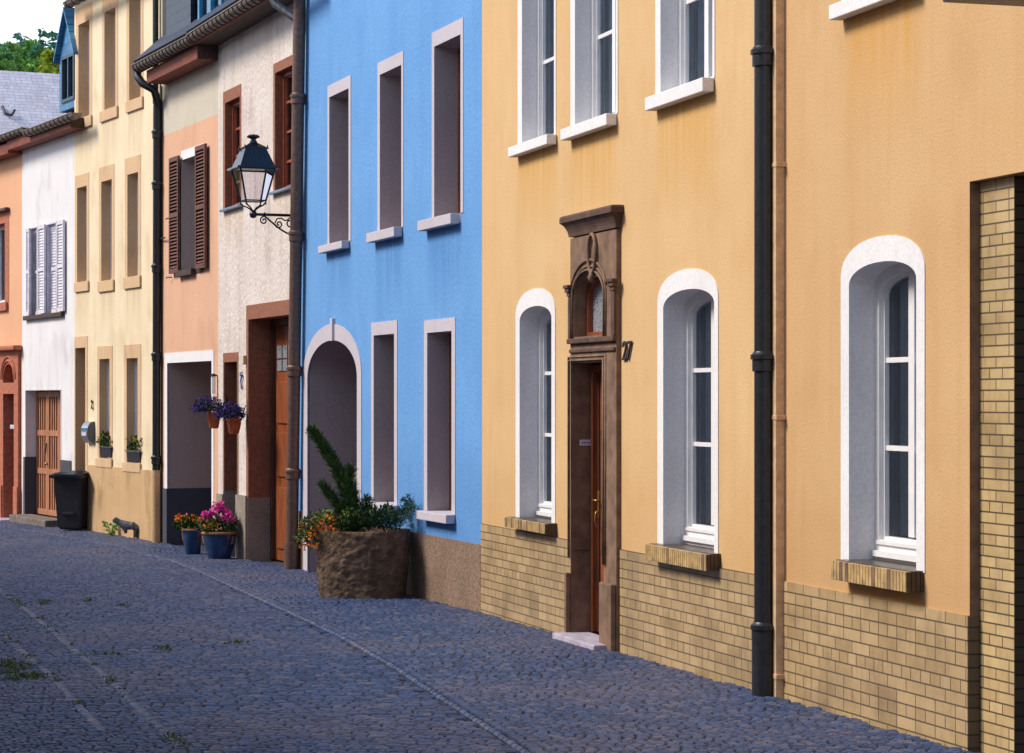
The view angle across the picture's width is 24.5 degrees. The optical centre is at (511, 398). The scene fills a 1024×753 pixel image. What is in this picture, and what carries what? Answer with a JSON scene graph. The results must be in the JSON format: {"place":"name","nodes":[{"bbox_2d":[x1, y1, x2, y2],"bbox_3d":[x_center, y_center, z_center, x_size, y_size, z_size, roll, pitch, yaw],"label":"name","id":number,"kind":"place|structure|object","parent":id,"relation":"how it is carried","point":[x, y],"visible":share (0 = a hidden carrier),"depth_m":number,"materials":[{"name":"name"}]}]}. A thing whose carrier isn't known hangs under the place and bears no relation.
{"place":"outdoors","nodes":[
{"label":"outdoors","id":0,"kind":"place"},
{"bbox_2d":[0,0,73,48],"label":"sky","id":1,"kind":"structure","parent":0,"point":[25,17],"materials":[{"name":"white"}]},
{"bbox_2d":[0,526,515,752],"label":"road","id":2,"kind":"structure","parent":0,"point":[281,682],"depth_m":15.10,"materials":[{"name":"stone"}]},
{"bbox_2d":[0,594,248,746],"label":"moss","id":3,"kind":"object","parent":2,"relation":"on","point":[24,667],"visible":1,"depth_m":15.43,"materials":[{"name":"green plant"}]},
{"bbox_2d":[0,520,972,752],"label":"pavement","id":4,"kind":"structure","parent":0,"point":[538,691],"depth_m":14.42,"materials":[{"name":"stone"}]},
{"bbox_2d":[49,470,88,529],"bbox_3d":[-6.447,1.521,35.175,0.624,0.894,0.736,0,0,14],"label":"wheelie bin","id":5,"kind":"object","parent":4,"relation":"on","point":[71,493],"visible":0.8,"depth_m":34.93,"materials":[{"name":"grey plastic"}]},
{"bbox_2d":[102,521,118,535],"bbox_3d":[-5.715,1.851,33.687,0.256,0.231,0.192,0,0,0],"label":"weed","id":6,"kind":"object","parent":4,"relation":"on","point":[115,528],"visible":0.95,"depth_m":33.68,"materials":[{"name":"green plant"}]},
{"bbox_2d":[112,517,138,537],"bbox_3d":[-5.373,1.795,32.934,0.409,0.291,0.121,0,0,8],"label":"animal figurine","id":7,"kind":"object","parent":4,"relation":"on","point":[125,526],"visible":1,"depth_m":32.90,"materials":[{"name":"grey metal"}]},
{"bbox_2d":[170,513,203,554],"bbox_3d":[-4.042,1.693,29.523,0.440,0.525,0.394,0,0,32],"label":"flower pot","id":8,"kind":"object","parent":4,"relation":"on","point":[192,538],"visible":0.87,"depth_m":29.45,"materials":[{"name":"ceramic"}]},
{"bbox_2d":[195,501,239,558],"bbox_3d":[-3.497,1.578,28.398,0.616,0.711,0.535,0,0,0],"label":"flower pot","id":9,"kind":"object","parent":4,"relation":"on","point":[219,543],"visible":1,"depth_m":28.26,"materials":[{"name":"ceramic"}]},
{"bbox_2d":[292,423,416,598],"bbox_3d":[-1.410,1.026,21.814,1.184,1.610,0.745,0,0,8],"label":"stone planter","id":10,"kind":"object","parent":4,"relation":"on","point":[359,554],"visible":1,"depth_m":21.58,"materials":[{"name":"stone"}]},
{"bbox_2d":[177,544,983,752],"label":"ground","id":11,"kind":"structure","parent":0,"point":[280,562],"depth_m":16.92,"materials":[{"name":"grey stone"}]},
{"bbox_2d":[0,127,27,520],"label":"orange house","id":12,"kind":"structure","parent":11,"relation":"on","point":[10,331],"depth_m":39.06,"materials":[{"name":"orange paint"}]},
{"bbox_2d":[0,207,9,310],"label":"window","id":13,"kind":"structure","parent":12,"relation":"in","point":[4,217],"depth_m":39.37,"materials":[{"name":"red stone"}]},
{"bbox_2d":[0,345,21,517],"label":"doorway","id":14,"kind":"structure","parent":12,"relation":"in","point":[10,355],"depth_m":39.30,"materials":[{"name":"red stone"}]},
{"bbox_2d":[0,70,66,133],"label":"slate roofed house","id":15,"kind":"structure","parent":11,"relation":"on","point":[29,99],"depth_m":56.75,"materials":[{"name":"grey stone"}]},
{"bbox_2d":[7,7,84,526],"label":"white house","id":16,"kind":"structure","parent":11,"relation":"on","point":[46,148],"depth_m":37.16,"materials":[{"name":"paint"}]},
{"bbox_2d":[23,225,43,320],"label":"window","id":17,"kind":"structure","parent":16,"relation":"in","point":[39,316],"depth_m":38.06,"materials":[{"name":"white paint"}]},
{"bbox_2d":[36,390,60,517],"bbox_3d":[-7.250,0.916,37.466,0.112,2.095,2.046,0,0,-27],"label":"door","id":18,"kind":"structure","parent":16,"relation":"in","point":[48,402],"depth_m":37.77,"materials":[{"name":"brown wood"}]},
{"bbox_2d":[42,221,63,317],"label":"window","id":19,"kind":"structure","parent":16,"relation":"in","point":[56,314],"depth_m":37.17,"materials":[{"name":"white paint"}]},
{"bbox_2d":[63,0,165,540],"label":"cream house","id":20,"kind":"structure","parent":11,"relation":"on","point":[113,242],"depth_m":33.98,"materials":[{"name":"beige paint"}]},
{"bbox_2d":[74,336,87,529],"bbox_3d":[-6.334,0.709,35.560,0.316,3.283,0.695,0,0,-27],"label":"doorway","id":21,"kind":"structure","parent":20,"relation":"in","point":[80,343],"depth_m":35.78,"materials":[{"name":"beige stone"}]},
{"bbox_2d":[74,172,88,292],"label":"window","id":22,"kind":"structure","parent":20,"relation":"in","point":[81,283],"depth_m":35.69,"materials":[{"name":"beige stone"}]},
{"bbox_2d":[76,2,91,127],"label":"window","id":23,"kind":"structure","parent":20,"relation":"in","point":[84,13],"depth_m":35.63,"materials":[{"name":"beige stone"}]},
{"bbox_2d":[81,421,94,442],"bbox_3d":[-6.280,0.500,34.971,0.126,0.326,0.321,0,0,-27],"label":"mailbox","id":24,"kind":"object","parent":20,"relation":"attached to","point":[87,431],"visible":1,"depth_m":34.85,"materials":[{"name":"metal"}]},
{"bbox_2d":[95,346,112,467],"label":"window","id":25,"kind":"structure","parent":20,"relation":"in","point":[104,353],"depth_m":34.64,"materials":[{"name":"beige paint"}]},
{"bbox_2d":[96,431,112,457],"bbox_3d":[-5.864,0.655,34.327,0.284,0.394,0.684,0,0,-27],"label":"window box","id":26,"kind":"object","parent":20,"relation":"on","point":[106,450],"visible":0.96,"depth_m":34.28,"materials":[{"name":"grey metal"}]},
{"bbox_2d":[97,164,113,291],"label":"window","id":27,"kind":"structure","parent":20,"relation":"in","point":[106,173],"depth_m":34.57,"materials":[{"name":"beige stone"}]},
{"bbox_2d":[99,0,117,122],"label":"window","id":28,"kind":"structure","parent":20,"relation":"in","point":[109,111],"depth_m":34.43,"materials":[{"name":"beige stone"}]},
{"bbox_2d":[122,344,140,472],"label":"window","id":29,"kind":"structure","parent":20,"relation":"in","point":[132,353],"depth_m":33.46,"materials":[{"name":"beige paint"}]},
{"bbox_2d":[123,154,140,288],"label":"window","id":30,"kind":"structure","parent":20,"relation":"in","point":[132,279],"depth_m":33.44,"materials":[{"name":"beige stone"}]},
{"bbox_2d":[124,435,142,462],"bbox_3d":[-5.243,0.696,33.143,0.284,0.389,0.736,0,0,-27],"label":"window box","id":31,"kind":"object","parent":20,"relation":"on","point":[134,454],"visible":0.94,"depth_m":33.09,"materials":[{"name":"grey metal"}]},
{"bbox_2d":[125,0,142,112],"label":"window","id":32,"kind":"structure","parent":20,"relation":"in","point":[134,8],"depth_m":33.37,"materials":[{"name":"beige stone"}]},
{"bbox_2d":[133,71,162,469],"bbox_3d":[-4.894,-1.738,31.905,0.397,5.472,0.359,0,0,-23],"label":"drainpipe","id":33,"kind":"object","parent":20,"relation":"attached to","point":[156,184],"visible":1,"depth_m":31.98,"materials":[{"name":"black metal"}]},
{"bbox_2d":[153,0,158,90],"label":"drainpipe","id":34,"kind":"object","parent":20,"relation":"attached to","point":[155,20],"visible":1,"depth_m":32.07,"materials":[{"name":"black metal"}]},
{"bbox_2d":[152,470,160,542],"bbox_3d":[-4.823,1.461,32.048,0.124,0.978,0.124,0,0,-23],"label":"drainpipe","id":35,"kind":"object","parent":20,"relation":"attached to","point":[156,505],"visible":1,"depth_m":32.00,"materials":[{"name":"paint"}]},
{"bbox_2d":[131,0,220,544],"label":"peach house","id":36,"kind":"structure","parent":11,"relation":"on","point":[185,74],"depth_m":31.14,"materials":[{"name":"orange paint"}]},
{"bbox_2d":[161,86,161,541],"bbox_3d":[-4.747,-1.140,32.008,0.020,6.181,0.027,0,0,-23],"label":"cable","id":37,"kind":"object","parent":36,"relation":"attached to","point":[161,319],"visible":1,"depth_m":32.00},
{"bbox_2d":[175,143,203,276],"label":"window","id":38,"kind":"structure","parent":36,"relation":"in","point":[188,155],"depth_m":31.12,"materials":[{"name":"white glass"}]},
{"bbox_2d":[211,373,216,393],"bbox_3d":[-3.728,-0.187,29.551,0.083,0.257,0.070,0,0,-23],"label":"wall lamp","id":39,"kind":"object","parent":36,"relation":"attached to","point":[213,383],"visible":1,"depth_m":29.53,"materials":[{"name":"white glass"}]},
{"bbox_2d":[186,0,298,560],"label":"roughcast house","id":40,"kind":"structure","parent":11,"relation":"on","point":[252,40],"depth_m":28.15,"materials":[{"name":"white paint"}]},
{"bbox_2d":[189,394,227,428],"bbox_3d":[-3.723,0.156,29.001,0.409,0.423,0.417,0,0,18],"label":"hanging flower pot","id":41,"kind":"object","parent":40,"relation":"hanging from","point":[213,421],"visible":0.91,"depth_m":28.96,"materials":[{"name":"ceramic"}]},
{"bbox_2d":[213,401,247,433],"bbox_3d":[-3.340,0.218,28.079,0.421,0.407,0.383,0,0,-21],"label":"hanging flower pot","id":42,"kind":"object","parent":40,"relation":"hanging from","point":[233,424],"visible":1,"depth_m":28.03,"materials":[{"name":"ceramic"}]},
{"bbox_2d":[219,84,241,211],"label":"window","id":43,"kind":"structure","parent":40,"relation":"in","point":[231,97],"depth_m":29.17,"materials":[{"name":"brown glass"}]},
{"bbox_2d":[223,352,238,494],"bbox_3d":[-3.069,0.697,29.066,0.806,2.518,0.864,0,0,-21],"label":"side door","id":44,"kind":"structure","parent":40,"relation":"in","point":[230,360],"depth_m":29.24,"materials":[{"name":"brown wood"}]},
{"bbox_2d":[227,134,289,233],"bbox_3d":[-2.730,-2.338,26.052,0.730,1.142,0.480,0,0,-21],"label":"street lamp","id":45,"kind":"object","parent":40,"relation":"attached to","point":[253,155],"visible":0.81,"depth_m":25.93,"materials":[{"name":"black metal"}]},
{"bbox_2d":[246,299,288,560],"bbox_3d":[-2.632,0.670,27.289,0.380,3.560,2.098,0,0,-21],"label":"doorway","id":46,"kind":"structure","parent":40,"relation":"in","point":[258,316],"depth_m":28.15,"materials":[{"name":"brown concrete"}]},
{"bbox_2d":[270,318,288,560],"bbox_3d":[-2.503,0.488,27.338,0.090,2.852,1.897,0,0,-21],"label":"door","id":47,"kind":"structure","parent":40,"relation":"in","point":[279,328],"depth_m":28.00,"materials":[{"name":"brown wood"}]},
{"bbox_2d":[269,55,291,194],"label":"window","id":48,"kind":"structure","parent":40,"relation":"in","point":[282,70],"depth_m":26.99,"materials":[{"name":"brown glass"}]},
{"bbox_2d":[269,0,292,20],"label":"gutter elbow","id":49,"kind":"object","parent":40,"relation":"attached to","point":[277,5],"visible":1,"depth_m":25.76,"materials":[{"name":"grey metal"}]},
{"bbox_2d":[0,526,530,752],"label":"kerb","id":50,"kind":"structure","parent":11,"relation":"on","point":[159,726],"depth_m":14.90,"materials":[{"name":"stone"}]},
{"bbox_2d":[298,0,481,611],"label":"blue house","id":51,"kind":"structure","parent":11,"relation":"on","point":[391,362],"depth_m":22.32,"materials":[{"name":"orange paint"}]},
{"bbox_2d":[284,0,305,569],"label":"drainpipe","id":52,"kind":"object","parent":51,"relation":"attached to","point":[294,368],"visible":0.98,"depth_m":25.80,"materials":[{"name":"brown metal"}]},
{"bbox_2d":[318,75,350,253],"bbox_3d":[-1.445,-2.409,24.584,0.917,1.759,1.040,0,0,-19],"label":"window","id":53,"kind":"structure","parent":51,"relation":"in","point":[339,92],"depth_m":24.83,"materials":[{"name":"grey stone"}]},
{"bbox_2d":[366,51,403,242],"bbox_3d":[-0.831,-2.398,22.784,0.902,1.747,1.047,0,0,-19],"label":"window","id":54,"kind":"structure","parent":51,"relation":"in","point":[390,71],"depth_m":22.99,"materials":[{"name":"grey stone"}]},
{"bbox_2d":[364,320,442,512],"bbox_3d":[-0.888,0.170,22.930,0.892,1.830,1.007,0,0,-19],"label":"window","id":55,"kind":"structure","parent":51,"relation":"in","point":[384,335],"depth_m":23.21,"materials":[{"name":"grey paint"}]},
{"bbox_2d":[416,317,455,523],"bbox_3d":[-0.333,0.192,21.248,0.843,1.808,0.955,0,0,-19],"label":"window","id":56,"kind":"structure","parent":51,"relation":"in","point":[439,334],"depth_m":21.51,"materials":[{"name":"grey paint"}]},
{"bbox_2d":[417,17,463,230],"bbox_3d":[-0.272,-2.413,21.092,0.858,1.782,1.137,0,0,-19],"label":"window","id":57,"kind":"structure","parent":51,"relation":"in","point":[448,41],"depth_m":21.30,"materials":[{"name":"grey stone"}]},
{"bbox_2d":[481,0,753,690],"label":"yellow house","id":58,"kind":"structure","parent":11,"relation":"on","point":[617,324],"depth_m":16.55,"materials":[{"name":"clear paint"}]},
{"bbox_2d":[504,288,556,533],"bbox_3d":[0.476,0.085,18.600,0.800,1.893,1.097,0,0,-17],"label":"window","id":59,"kind":"structure","parent":58,"relation":"in","point":[535,309],"depth_m":18.93,"materials":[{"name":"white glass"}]},
{"bbox_2d":[508,0,555,157],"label":"window","id":60,"kind":"structure","parent":58,"relation":"in","point":[536,18],"depth_m":18.87,"materials":[{"name":"white glass"}]},
{"bbox_2d":[560,0,617,140],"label":"window","id":61,"kind":"structure","parent":58,"relation":"in","point":[593,23],"depth_m":17.56,"materials":[{"name":"white glass"}]},
{"bbox_2d":[559,205,623,651],"bbox_3d":[0.694,0.384,17.102,0.359,3.496,1.183,0,0,-17],"label":"doorway","id":62,"kind":"structure","parent":58,"relation":"in","point":[599,254],"depth_m":17.05,"materials":[{"name":"brown stone"}]},
{"bbox_2d":[590,364,603,631],"bbox_3d":[0.711,0.740,17.241,0.106,1.985,0.750,0,0,-17],"label":"door","id":63,"kind":"structure","parent":58,"relation":"in","point":[596,567],"depth_m":17.55,"materials":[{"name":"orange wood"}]},
{"bbox_2d":[645,0,714,110],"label":"window","id":64,"kind":"structure","parent":58,"relation":"in","point":[684,29],"depth_m":15.79,"materials":[{"name":"white glass"}]},
{"bbox_2d":[645,269,720,570],"bbox_3d":[1.431,0.119,15.393,0.800,1.917,1.140,0,0,-17],"label":"window","id":65,"kind":"structure","parent":58,"relation":"in","point":[688,299],"depth_m":15.75,"materials":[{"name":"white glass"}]},
{"bbox_2d":[783,0,1023,752],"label":"yellow house","id":66,"kind":"structure","parent":11,"relation":"on","point":[903,597],"depth_m":12.31,"materials":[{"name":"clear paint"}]},
{"bbox_2d":[750,0,773,696],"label":"drainpipe","id":67,"kind":"object","parent":66,"relation":"attached to","point":[762,354],"visible":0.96,"depth_m":13.81,"materials":[{"name":"black metal"}]},
{"bbox_2d":[772,0,785,698],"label":"conduit","id":68,"kind":"object","parent":66,"relation":"attached to","point":[778,299],"visible":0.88,"depth_m":13.78,"materials":[{"name":"metal"}]},
{"bbox_2d":[829,0,896,20],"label":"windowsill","id":69,"kind":"structure","parent":66,"relation":"in","point":[844,9],"depth_m":12.74,"materials":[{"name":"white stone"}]},
{"bbox_2d":[831,235,925,591],"bbox_3d":[2.253,0.063,12.631,0.800,1.852,1.028,0,0,-17],"label":"window","id":70,"kind":"structure","parent":66,"relation":"in","point":[883,278],"depth_m":12.93,"materials":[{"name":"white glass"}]},
{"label":"hill","id":71,"kind":"structure","parent":0,"visible":0},
{"bbox_2d":[0,46,15,70],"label":"broadleaf tree","id":72,"kind":"object","parent":71,"relation":"on","point":[7,58],"visible":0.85,"depth_m":135.57,"materials":[{"name":"green plant"}]},
{"bbox_2d":[0,40,25,71],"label":"broadleaf tree","id":73,"kind":"object","parent":71,"relation":"on","point":[15,48],"visible":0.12,"depth_m":141.59,"materials":[{"name":"green plant"}]},
{"bbox_2d":[12,32,29,43],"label":"fir tree","id":74,"kind":"object","parent":71,"relation":"on","point":[18,36],"depth_m":155.84,"materials":[{"name":"green plant"}]},
{"bbox_2d":[19,38,40,67],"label":"broadleaf tree","id":75,"kind":"object","parent":71,"relation":"on","point":[26,45],"visible":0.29,"depth_m":145.36,"materials":[{"name":"green plant"}]},
{"bbox_2d":[24,44,46,72],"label":"broadleaf tree","id":76,"kind":"object","parent":71,"relation":"on","point":[33,57],"visible":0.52,"depth_m":137.56,"materials":[{"name":"green plant"}]},
{"bbox_2d":[37,27,49,45],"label":"fir tree","id":77,"kind":"object","parent":71,"relation":"on","point":[40,40],"visible":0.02,"depth_m":157.85,"materials":[{"name":"green plant"}]},
{"bbox_2d":[36,47,58,73],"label":"broadleaf tree","id":78,"kind":"object","parent":71,"relation":"on","point":[46,64],"visible":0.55,"depth_m":133.49,"materials":[{"name":"green plant"}]},
{"bbox_2d":[44,30,57,49],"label":"fir tree","id":79,"kind":"object","parent":71,"relation":"on","point":[53,35],"visible":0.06,"depth_m":151.81,"materials":[{"name":"green plant"}]}
]}

